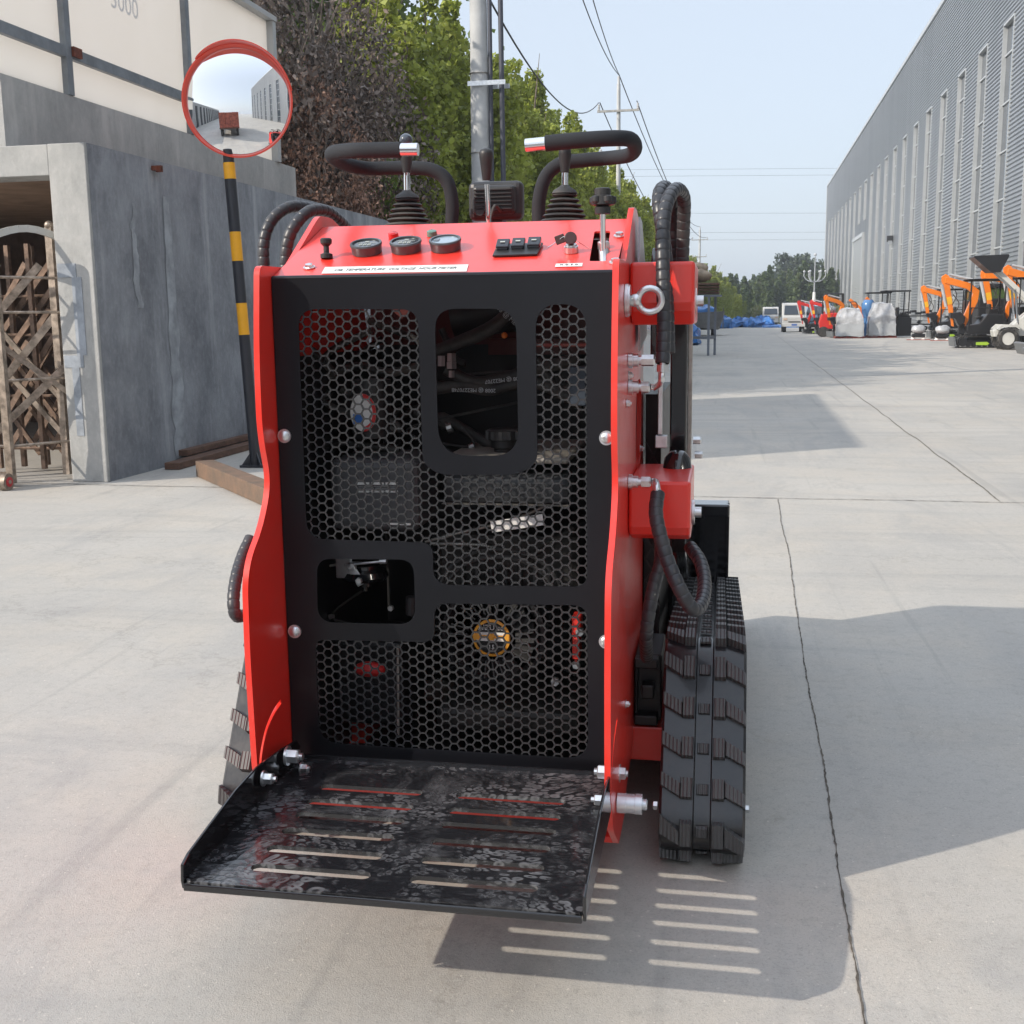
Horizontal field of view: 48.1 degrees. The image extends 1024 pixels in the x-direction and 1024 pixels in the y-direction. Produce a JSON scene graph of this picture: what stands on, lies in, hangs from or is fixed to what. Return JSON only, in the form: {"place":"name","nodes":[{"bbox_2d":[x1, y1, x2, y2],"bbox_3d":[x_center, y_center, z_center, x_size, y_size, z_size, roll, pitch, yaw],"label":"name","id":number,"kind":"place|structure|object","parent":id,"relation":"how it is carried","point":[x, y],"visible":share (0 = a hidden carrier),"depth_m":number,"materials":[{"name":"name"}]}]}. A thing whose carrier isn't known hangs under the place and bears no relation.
{"place":"outdoors","nodes":[
{"label":"outdoors","id":0,"kind":"place"},
{"bbox_2d":[0,324,1023,1023],"bbox_3d":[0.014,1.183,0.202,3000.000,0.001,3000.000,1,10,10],"label":"ground","id":1,"kind":"structure","parent":0,"point":[122,654],"depth_m":3.10,"materials":[{"name":"concrete"}]},
{"bbox_2d":[0,221,71,490],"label":"folding gate","id":2,"kind":"structure","parent":1,"relation":"on","point":[40,379],"depth_m":8.78,"materials":[{"name":"wood"}]},
{"bbox_2d":[0,73,389,481],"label":"gatehouse","id":3,"kind":"object","parent":1,"relation":"on","point":[132,209],"visible":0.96,"depth_m":9.31,"materials":[{"name":"concrete"}]},
{"bbox_2d":[0,0,281,162],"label":"panel screen","id":4,"kind":"object","parent":3,"relation":"on","point":[136,58],"visible":0.84,"depth_m":10.15,"materials":[{"name":"white metal"}]},
{"bbox_2d":[164,441,248,469],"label":"timber beam","id":5,"kind":"structure","parent":1,"relation":"on","point":[182,463],"depth_m":9.87,"materials":[{"name":"brown wood"}]},
{"bbox_2d":[179,434,247,455],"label":"timber beam","id":6,"kind":"structure","parent":5,"relation":"on","point":[209,446],"depth_m":10.20,"materials":[{"name":"brown wood"}]},
{"bbox_2d":[196,460,263,504],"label":"timber beam","id":7,"kind":"structure","parent":1,"relation":"on","point":[239,482],"depth_m":8.12,"materials":[{"name":"brown wood"}]},
{"bbox_2d":[181,39,292,467],"bbox_3d":[-2.132,-2.015,9.213,0.858,3.326,0.262,0,10,4],"label":"traffic mirror","id":8,"kind":"object","parent":1,"relation":"on","point":[236,98],"visible":1,"depth_m":9.00,"materials":[{"name":"multicoloured metal"}]},
{"bbox_2d":[253,0,318,198],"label":"withered tree","id":9,"kind":"object","parent":1,"relation":"on","point":[270,2],"depth_m":14.60,"materials":[{"name":"brown plant"}]},
{"bbox_2d":[250,0,379,215],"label":"withered tree","id":10,"kind":"object","parent":1,"relation":"on","point":[287,66],"visible":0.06,"depth_m":15.42,"materials":[{"name":"brown plant"}]},
{"bbox_2d":[255,0,393,208],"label":"withered tree","id":11,"kind":"object","parent":1,"relation":"on","point":[297,3],"visible":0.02,"depth_m":17.44,"materials":[{"name":"brown plant"}]},
{"bbox_2d":[277,27,389,218],"bbox_3d":[-2.615,-4.014,15.925,2.230,5.026,2.352,-8,12,-35],"label":"withered shrub","id":12,"kind":"object","parent":1,"relation":"on","point":[355,178],"visible":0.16,"depth_m":15.57,"materials":[{"name":"brown plant"}]},
{"bbox_2d":[268,0,405,79],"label":"broadleaf tree","id":13,"kind":"object","parent":1,"relation":"on","point":[402,14],"visible":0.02,"depth_m":21.10,"materials":[{"name":"green plant"}]},
{"bbox_2d":[260,0,434,221],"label":"withered tree","id":14,"kind":"object","parent":1,"relation":"on","point":[377,124],"visible":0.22,"depth_m":16.69,"materials":[{"name":"brown plant"}]},
{"bbox_2d":[328,101,398,219],"bbox_3d":[-2.238,-3.900,17.332,1.833,4.317,1.930,2,10,15],"label":"withered shrub","id":15,"kind":"object","parent":1,"relation":"on","point":[375,198],"visible":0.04,"depth_m":17.05,"materials":[{"name":"brown plant"}]},
{"bbox_2d":[295,0,443,215],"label":"withered tree","id":16,"kind":"object","parent":1,"relation":"on","point":[368,51],"visible":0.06,"depth_m":18.71,"materials":[{"name":"brown plant"}]},
{"bbox_2d":[281,0,469,223],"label":"poplar tree","id":17,"kind":"object","parent":1,"relation":"on","point":[423,86],"visible":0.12,"depth_m":19.79,"materials":[{"name":"green plant"}]},
{"bbox_2d":[293,0,469,214],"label":"broadleaf tree","id":18,"kind":"object","parent":1,"relation":"on","point":[408,5],"visible":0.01,"depth_m":24.56,"materials":[{"name":"green plant"}]},
{"bbox_2d":[327,158,440,222],"bbox_3d":[-2.027,-3.610,17.619,2.018,3.718,2.001,-9,12,-39],"label":"green bush","id":19,"kind":"object","parent":1,"relation":"on","point":[395,186],"visible":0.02,"depth_m":17.47,"materials":[{"name":"green plant"}]},
{"bbox_2d":[337,110,439,223],"bbox_3d":[-2.100,-4.290,18.748,2.156,4.608,2.044,0,10,7],"label":"withered shrub","id":20,"kind":"object","parent":1,"relation":"on","point":[410,189],"visible":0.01,"depth_m":18.51,"materials":[{"name":"brown plant"}]},
{"bbox_2d":[381,0,538,223],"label":"poplar tree","id":21,"kind":"object","parent":1,"relation":"on","point":[445,45],"visible":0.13,"depth_m":22.38,"materials":[{"name":"green plant"}]},
{"bbox_2d":[181,130,748,923],"bbox_3d":[0.020,-0.138,3.123,1.239,1.627,2.790,1,10,10],"label":"track loader","id":22,"kind":"object","parent":1,"relation":"on","point":[479,476],"visible":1,"depth_m":2.41,"materials":[{"name":"red paint"}]},
{"bbox_2d":[415,4,535,221],"bbox_3d":[-1.363,-7.260,26.223,4.670,7.946,4.535,-2,10,-5],"label":"poplar tree","id":23,"kind":"object","parent":1,"relation":"on","point":[528,203],"visible":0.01,"depth_m":25.42,"materials":[{"name":"green plant"}]},
{"bbox_2d":[467,0,509,222],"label":"utility pole","id":24,"kind":"object","parent":1,"relation":"on","point":[482,83],"visible":0.49,"depth_m":17.89,"materials":[{"name":"concrete"}]},
{"bbox_2d":[492,3,598,113],"bbox_3d":[1.532,-12.331,32.085,0.034,3.547,30.171,1,10,8],"label":"power line","id":25,"kind":"object","parent":24,"relation":"attached to","point":[506,29],"visible":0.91,"depth_m":23.53,"materials":[{"name":"grey"}]},
{"bbox_2d":[470,52,561,218],"bbox_3d":[-0.456,-7.570,29.016,4.120,7.596,3.806,-4,10,-16],"label":"poplar tree","id":26,"kind":"object","parent":1,"relation":"on","point":[535,131],"visible":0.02,"depth_m":28.10,"materials":[{"name":"green plant"}]},
{"bbox_2d":[51,483,1023,502],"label":"pavement joint","id":27,"kind":"object","parent":1,"relation":"on","point":[701,496],"visible":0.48,"depth_m":7.56,"materials":[{"name":"grey concrete"}]},
{"bbox_2d":[505,57,590,219],"bbox_3d":[0.090,-8.177,31.379,4.947,7.986,4.232,2,10,17],"label":"poplar tree","id":28,"kind":"object","parent":1,"relation":"on","point":[513,63],"visible":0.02,"depth_m":30.49,"materials":[{"name":"green plant"}]},
{"bbox_2d":[523,53,599,219],"bbox_3d":[0.742,-8.865,33.881,4.844,8.488,4.988,5,11,28],"label":"poplar tree","id":29,"kind":"object","parent":1,"relation":"on","point":[537,96],"visible":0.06,"depth_m":33.11,"materials":[{"name":"green plant"}]},
{"bbox_2d":[544,109,606,219],"bbox_3d":[1.395,-8.967,36.960,4.142,7.636,3.827,1,10,7],"label":"poplar tree","id":30,"kind":"object","parent":1,"relation":"on","point":[559,131],"depth_m":35.88,"materials":[{"name":"green plant"}]},
{"bbox_2d":[549,108,611,218],"bbox_3d":[1.639,-9.586,39.167,4.297,8.110,5.024,9,13,43],"label":"poplar tree","id":31,"kind":"object","parent":1,"relation":"on","point":[558,114],"depth_m":38.36,"materials":[{"name":"green plant"}]},
{"bbox_2d":[571,130,627,218],"bbox_3d":[2.475,-10.042,41.993,4.725,8.040,4.588,-8,12,-37],"label":"poplar tree","id":32,"kind":"object","parent":1,"relation":"on","point":[623,210],"visible":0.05,"depth_m":40.96,"materials":[{"name":"green plant"}]},
{"bbox_2d":[589,148,632,218],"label":"poplar tree","id":33,"kind":"object","parent":1,"relation":"on","point":[621,197],"visible":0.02,"depth_m":44.53,"materials":[{"name":"green plant"}]},
{"bbox_2d":[597,76,638,207],"bbox_3d":[4.362,-12.306,47.162,1.700,10.700,0.299,1,10,11],"label":"utility pole","id":34,"kind":"object","parent":1,"relation":"on","point":[619,110],"visible":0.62,"depth_m":46.49,"materials":[{"name":"concrete"}]},
{"bbox_2d":[593,147,649,257],"bbox_3d":[3.305,-11.208,48.127,4.375,8.257,5.115,8,13,42],"label":"poplar tree","id":35,"kind":"object","parent":1,"relation":"on","point":[612,173],"visible":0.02,"depth_m":47.58,"materials":[{"name":"green plant"}]},
{"bbox_2d":[608,165,654,261],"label":"poplar tree","id":36,"kind":"object","parent":1,"relation":"on","point":[644,202],"visible":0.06,"depth_m":52.86,"materials":[{"name":"green plant"}]},
{"bbox_2d":[693,325,700,344],"bbox_3d":[6.367,-7.110,45.592,2.282,1.255,1.931,1,10,11],"label":"tarpaulin pile","id":37,"kind":"object","parent":1,"relation":"on","point":[696,330],"visible":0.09,"depth_m":44.75,"materials":[{"name":"blue plastic"}]},
{"bbox_2d":[693,295,721,355],"bbox_3d":[5.396,-5.543,34.051,1.600,1.755,1.035,1,10,11],"label":"steel stand","id":38,"kind":"object","parent":1,"relation":"on","point":[708,337],"visible":0.57,"depth_m":33.61,"materials":[{"name":"grey metal"}]},
{"bbox_2d":[698,283,719,294],"bbox_3d":[5.245,-6.599,33.943,1.750,0.315,1.150,1,10,11],"label":"board stack","id":39,"kind":"object","parent":38,"relation":"on","point":[706,288],"visible":0.4,"depth_m":33.40,"materials":[{"name":"brown wood"}]},
{"bbox_2d":[698,270,710,281],"bbox_3d":[5.228,-6.949,33.861,1.295,0.470,0.866,1,10,11],"label":"sack","id":40,"kind":"object","parent":39,"relation":"on","point":[703,275],"visible":0.23,"depth_m":33.52,"materials":[{"name":"beige fabric"}]},
{"bbox_2d":[693,304,724,334],"bbox_3d":[10.807,-10.995,65.521,2.638,1.795,2.680,1,10,11],"label":"farm trailer","id":41,"kind":"object","parent":1,"relation":"on","point":[702,315],"visible":0.34,"depth_m":64.24,"materials":[{"name":"grey metal"}]},
{"bbox_2d":[700,263,724,311],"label":"poplar tree","id":42,"kind":"object","parent":1,"relation":"on","point":[717,279],"visible":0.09,"depth_m":110.09,"materials":[{"name":"green plant"}]},
{"bbox_2d":[710,263,733,318],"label":"poplar tree","id":43,"kind":"object","parent":1,"relation":"on","point":[727,286],"visible":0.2,"depth_m":116.73,"materials":[{"name":"green plant"}]},
{"bbox_2d":[715,271,735,318],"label":"poplar tree","id":44,"kind":"object","parent":1,"relation":"on","point":[730,291],"visible":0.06,"depth_m":124.16,"materials":[{"name":"green plant"}]},
{"bbox_2d":[720,315,733,327],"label":"tarpaulin pile","id":45,"kind":"object","parent":1,"relation":"on","point":[728,323],"visible":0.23,"depth_m":95.90,"materials":[{"name":"blue plastic"}]},
{"bbox_2d":[724,277,742,317],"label":"poplar tree","id":46,"kind":"object","parent":1,"relation":"on","point":[737,309],"visible":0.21,"depth_m":129.26,"materials":[{"name":"green plant"}]},
{"bbox_2d":[731,316,749,327],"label":"tarpaulin pile","id":47,"kind":"object","parent":1,"relation":"on","point":[740,322],"visible":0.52,"depth_m":101.66,"materials":[{"name":"blue plastic"}]},
{"bbox_2d":[736,276,754,313],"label":"tree","id":48,"kind":"object","parent":1,"relation":"on","point":[746,289],"visible":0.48,"depth_m":157.50,"materials":[{"name":"green plant"}]},
{"bbox_2d":[748,315,774,327],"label":"tarpaulin pile","id":49,"kind":"object","parent":1,"relation":"on","point":[756,321],"visible":0.77,"depth_m":99.52,"materials":[{"name":"blue plastic"}]},
{"bbox_2d":[750,271,782,315],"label":"tree","id":50,"kind":"object","parent":1,"relation":"on","point":[771,296],"visible":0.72,"depth_m":154.63,"materials":[{"name":"green plant"}]},
{"bbox_2d":[749,265,784,316],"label":"tree","id":51,"kind":"object","parent":1,"relation":"on","point":[770,271],"visible":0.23,"depth_m":156.54,"materials":[{"name":"green plant"}]},
{"bbox_2d":[761,307,779,324],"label":"mini truck","id":52,"kind":"object","parent":1,"relation":"on","point":[773,313],"visible":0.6,"depth_m":107.91,"materials":[{"name":"grey metal"}]},
{"bbox_2d":[781,268,793,302],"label":"tree","id":53,"kind":"object","parent":1,"relation":"on","point":[789,275],"visible":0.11,"depth_m":159.76,"materials":[{"name":"green plant"}]},
{"bbox_2d":[772,252,805,283],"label":"distant tree","id":54,"kind":"object","parent":1,"relation":"on","point":[793,264],"visible":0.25,"depth_m":189.90,"materials":[{"name":"green plant"}]},
{"bbox_2d":[780,303,807,331],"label":"mini truck","id":55,"kind":"object","parent":1,"relation":"on","point":[790,316],"visible":0.68,"depth_m":73.00,"materials":[{"name":"grey metal"}]},
{"bbox_2d":[785,260,813,302],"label":"tree","id":56,"kind":"object","parent":1,"relation":"on","point":[806,266],"visible":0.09,"depth_m":157.62,"materials":[{"name":"green plant"}]},
{"bbox_2d":[788,252,817,275],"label":"distant tree","id":57,"kind":"object","parent":1,"relation":"on","point":[807,256],"visible":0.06,"depth_m":192.65,"materials":[{"name":"green plant"}]},
{"bbox_2d":[786,266,819,303],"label":"tree","id":58,"kind":"object","parent":1,"relation":"on","point":[803,289],"visible":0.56,"depth_m":152.41,"materials":[{"name":"green plant"}]},
{"bbox_2d":[797,300,819,333],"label":"mini excavator","id":59,"kind":"object","parent":1,"relation":"on","point":[812,326],"visible":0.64,"depth_m":66.37,"materials":[{"name":"red metal"}]},
{"bbox_2d":[803,253,826,301],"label":"street lamp","id":60,"kind":"object","parent":1,"relation":"on","point":[814,281],"visible":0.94,"depth_m":112.10,"materials":[{"name":"grey metal"}]},
{"bbox_2d":[809,299,832,333],"bbox_3d":[17.533,-10.954,64.396,1.694,1.959,0.800,1,10,11],"label":"mini excavator","id":61,"kind":"object","parent":1,"relation":"on","point":[811,306],"visible":0.27,"depth_m":64.37,"materials":[{"name":"red metal"}]},
{"bbox_2d":[778,502,865,1023],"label":"pavement joint","id":62,"kind":"object","parent":1,"relation":"on","point":[849,936],"visible":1,"depth_m":2.72,"materials":[{"name":"grey concrete"}]},
{"bbox_2d":[817,267,839,305],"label":"tree","id":63,"kind":"object","parent":1,"relation":"on","point":[829,279],"visible":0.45,"depth_m":153.66,"materials":[{"name":"green plant"}]},
{"bbox_2d":[817,293,843,336],"bbox_3d":[16.056,-9.898,57.634,1.318,2.163,1.040,1,10,11],"label":"mini loader","id":64,"kind":"object","parent":1,"relation":"on","point":[824,325],"visible":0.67,"depth_m":57.37,"materials":[{"name":"red metal"}]},
{"bbox_2d":[823,294,857,337],"bbox_3d":[15.933,-9.498,55.606,1.800,2.082,0.850,-2,10,-6],"label":"mini excavator","id":65,"kind":"object","parent":1,"relation":"on","point":[830,319],"visible":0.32,"depth_m":55.43,"materials":[{"name":"orange metal"}]},
{"bbox_2d":[834,307,864,337],"bbox_3d":[15.953,-8.947,54.187,1.350,1.445,1.210,1,10,11],"label":"wrapped crate","id":66,"kind":"object","parent":1,"relation":"on","point":[849,323],"visible":0.99,"depth_m":53.68,"materials":[{"name":"plastic"}]},
{"bbox_2d":[861,300,873,336],"bbox_3d":[17.309,-9.414,55.804,0.636,1.800,0.636,1,10,10],"label":"plastic bundle","id":67,"kind":"object","parent":1,"relation":"on","point":[866,306],"visible":0.44,"depth_m":55.56,"materials":[{"name":"blue plastic"}]},
{"bbox_2d":[849,292,891,308],"bbox_3d":[18.152,-10.028,58.217,2.112,2.201,0.980,1,10,11],"label":"mini excavator","id":68,"kind":"object","parent":1,"relation":"on","point":[854,304],"visible":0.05,"depth_m":57.76,"materials":[{"name":"orange"}]},
{"bbox_2d":[865,302,896,337],"bbox_3d":[17.542,-9.122,54.457,1.350,1.662,1.214,1,10,11],"label":"wrapped crate","id":69,"kind":"object","parent":1,"relation":"on","point":[881,320],"visible":1,"depth_m":53.98,"materials":[{"name":"plastic"}]},
{"bbox_2d":[775,334,999,500],"bbox_3d":[9.290,-5.274,37.406,0.048,0.001,62.300,1,10,11],"label":"pavement joint","id":70,"kind":"object","parent":1,"relation":"on","point":[919,440],"visible":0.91,"depth_m":10.13,"materials":[{"name":"grey concrete"}]},
{"bbox_2d":[865,290,910,322],"bbox_3d":[18.335,-9.697,56.132,2.155,2.246,1.000,0,10,3],"label":"mini excavator","id":71,"kind":"object","parent":1,"relation":"on","point":[897,309],"visible":0.13,"depth_m":55.65,"materials":[{"name":"black metal"}]},
{"bbox_2d":[896,317,925,336],"bbox_3d":[18.842,-8.833,54.866,1.700,0.925,1.100,1,10,11],"label":"black cabinet","id":72,"kind":"object","parent":1,"relation":"on","point":[903,327],"visible":0.94,"depth_m":54.64,"materials":[{"name":"black metal"}]},
{"bbox_2d":[896,310,936,332],"bbox_3d":[19.433,-9.037,54.994,1.900,1.280,0.950,1,10,11],"label":"attachment rack","id":73,"kind":"object","parent":1,"relation":"on","point":[903,314],"visible":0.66,"depth_m":54.61,"materials":[{"name":"black metal"}]},
{"bbox_2d":[906,325,929,339],"bbox_3d":[17.516,-7.746,49.414,0.936,0.655,0.500,1,10,11],"label":"wrapped engine","id":74,"kind":"object","parent":1,"relation":"on","point":[918,330],"visible":1,"depth_m":49.29,"materials":[{"name":"plastic"}]},
{"bbox_2d":[824,0,1023,329],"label":"warehouse","id":75,"kind":"structure","parent":1,"relation":"on","point":[925,185],"depth_m":75.11,"materials":[{"name":"grey metal"}]},
{"bbox_2d":[835,211,839,279],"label":"window","id":76,"kind":"structure","parent":75,"relation":"in","point":[838,211],"depth_m":159.45,"materials":[{"name":"white glass"}]},
{"bbox_2d":[839,206,842,299],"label":"window","id":77,"kind":"structure","parent":75,"relation":"in","point":[840,260],"depth_m":153.38,"materials":[{"name":"white glass"}]},
{"bbox_2d":[842,202,846,292],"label":"window","id":78,"kind":"structure","parent":75,"relation":"in","point":[845,226],"depth_m":147.47,"materials":[{"name":"white glass"}]},
{"bbox_2d":[846,197,851,305],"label":"window","id":79,"kind":"structure","parent":75,"relation":"in","point":[850,198],"depth_m":141.47,"materials":[{"name":"white glass"}]},
{"bbox_2d":[863,179,866,220],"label":"window","id":80,"kind":"structure","parent":75,"relation":"in","point":[865,184],"depth_m":122.85,"materials":[{"name":"white glass"}]},
{"bbox_2d":[866,172,873,295],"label":"window","id":81,"kind":"structure","parent":75,"relation":"in","point":[871,179],"depth_m":117.26,"materials":[{"name":"white glass"}]},
{"bbox_2d":[872,165,880,301],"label":"window","id":82,"kind":"structure","parent":75,"relation":"in","point":[878,168],"depth_m":111.29,"materials":[{"name":"white glass"}]},
{"bbox_2d":[879,155,888,302],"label":"window","id":83,"kind":"structure","parent":75,"relation":"in","point":[886,159],"depth_m":105.26,"materials":[{"name":"white glass"}]},
{"bbox_2d":[887,145,897,302],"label":"window","id":84,"kind":"structure","parent":75,"relation":"in","point":[895,152],"depth_m":99.10,"materials":[{"name":"white glass"}]},
{"bbox_2d":[895,134,907,312],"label":"window","id":85,"kind":"structure","parent":75,"relation":"in","point":[904,149],"depth_m":93.17,"materials":[{"name":"white glass"}]},
{"bbox_2d":[905,121,919,317],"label":"window","id":86,"kind":"structure","parent":75,"relation":"in","point":[915,135],"depth_m":87.07,"materials":[{"name":"white glass"}]},
{"bbox_2d":[917,106,932,319],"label":"window","id":87,"kind":"structure","parent":75,"relation":"in","point":[926,174],"depth_m":81.04,"materials":[{"name":"white glass"}]},
{"bbox_2d":[930,88,947,320],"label":"window","id":88,"kind":"structure","parent":75,"relation":"in","point":[943,106],"depth_m":74.93,"materials":[{"name":"white glass"}]},
{"bbox_2d":[946,68,966,318],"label":"window","id":89,"kind":"structure","parent":75,"relation":"in","point":[961,90],"depth_m":68.78,"materials":[{"name":"white glass"}]},
{"bbox_2d":[966,43,988,285],"bbox_3d":[25.283,-17.604,62.236,0.270,14.400,2.400,1,10,11],"label":"window","id":90,"kind":"structure","parent":75,"relation":"in","point":[982,56],"depth_m":62.69,"materials":[{"name":"white glass"}]},
{"bbox_2d":[989,13,1015,282],"bbox_3d":[24.043,-16.558,56.190,0.270,14.400,2.400,1,10,11],"label":"window","id":91,"kind":"structure","parent":75,"relation":"in","point":[1008,28],"depth_m":56.54,"materials":[{"name":"white glass"}]},
{"bbox_2d":[1017,167,1023,306],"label":"window","id":92,"kind":"structure","parent":75,"relation":"in","point":[1021,234],"depth_m":51.84,"materials":[{"name":"white glass"}]},
{"bbox_2d":[930,325,949,340],"bbox_3d":[17.954,-7.479,47.817,0.936,0.655,0.500,1,10,11],"label":"wrapped engine","id":93,"kind":"object","parent":1,"relation":"on","point":[942,331],"visible":0.97,"depth_m":47.70,"materials":[{"name":"plastic"}]},
{"bbox_2d":[920,285,963,338],"bbox_3d":[19.331,-8.984,51.426,2.075,2.400,0.980,1,10,11],"label":"mini excavator","id":94,"kind":"object","parent":1,"relation":"on","point":[933,317],"visible":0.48,"depth_m":51.34,"materials":[{"name":"orange metal"}]},
{"bbox_2d":[960,289,986,337],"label":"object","id":95,"kind":"object","parent":1,"relation":"on","point":[968,297],"visible":0.04,"depth_m":48.09,"materials":[{"name":"black"}]},
{"bbox_2d":[940,273,1007,347],"bbox_3d":[15.239,-6.665,37.964,2.118,2.449,1.000,1,10,11],"label":"mini excavator","id":96,"kind":"object","parent":1,"relation":"on","point":[985,323],"visible":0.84,"depth_m":37.81,"materials":[{"name":"orange metal"}]},
{"bbox_2d":[971,283,1010,334],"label":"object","id":97,"kind":"object","parent":1,"relation":"on","point":[979,311],"visible":0.04,"depth_m":43.53,"materials":[{"name":"black metal"}]},
{"bbox_2d":[978,288,1004,298],"bbox_3d":[18.421,-8.378,43.952,1.058,0.386,1.012,1,10,11],"label":"window glass","id":98,"kind":"structure","parent":97,"relation":"in","point":[1002,289],"depth_m":43.45,"materials":[{"name":"green"}]},
{"bbox_2d":[969,254,1023,349],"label":"wheel loader","id":99,"kind":"object","parent":1,"relation":"on","point":[1005,336],"visible":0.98,"depth_m":35.54,"materials":[{"name":"white metal"}]},
{"bbox_2d":[979,271,1023,334],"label":"mini excavator","id":100,"kind":"object","parent":1,"relation":"on","point":[986,292],"visible":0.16,"depth_m":40.27,"materials":[{"name":"orange metal"}]},
{"bbox_2d":[1003,264,1023,341],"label":"mini excavator","id":101,"kind":"object","parent":1,"relation":"on","point":[1009,271],"visible":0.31,"depth_m":38.76,"materials":[{"name":"orange metal"}]},
{"bbox_2d":[389,0,940,283],"label":"sky","id":102,"kind":"structure","parent":0,"point":[725,91],"materials":[{"name":"blue"}]},
{"bbox_2d":[806,303,833,329],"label":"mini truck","id":103,"kind":"object","parent":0,"point":[819,309],"visible":0.06,"depth_m":74.20,"materials":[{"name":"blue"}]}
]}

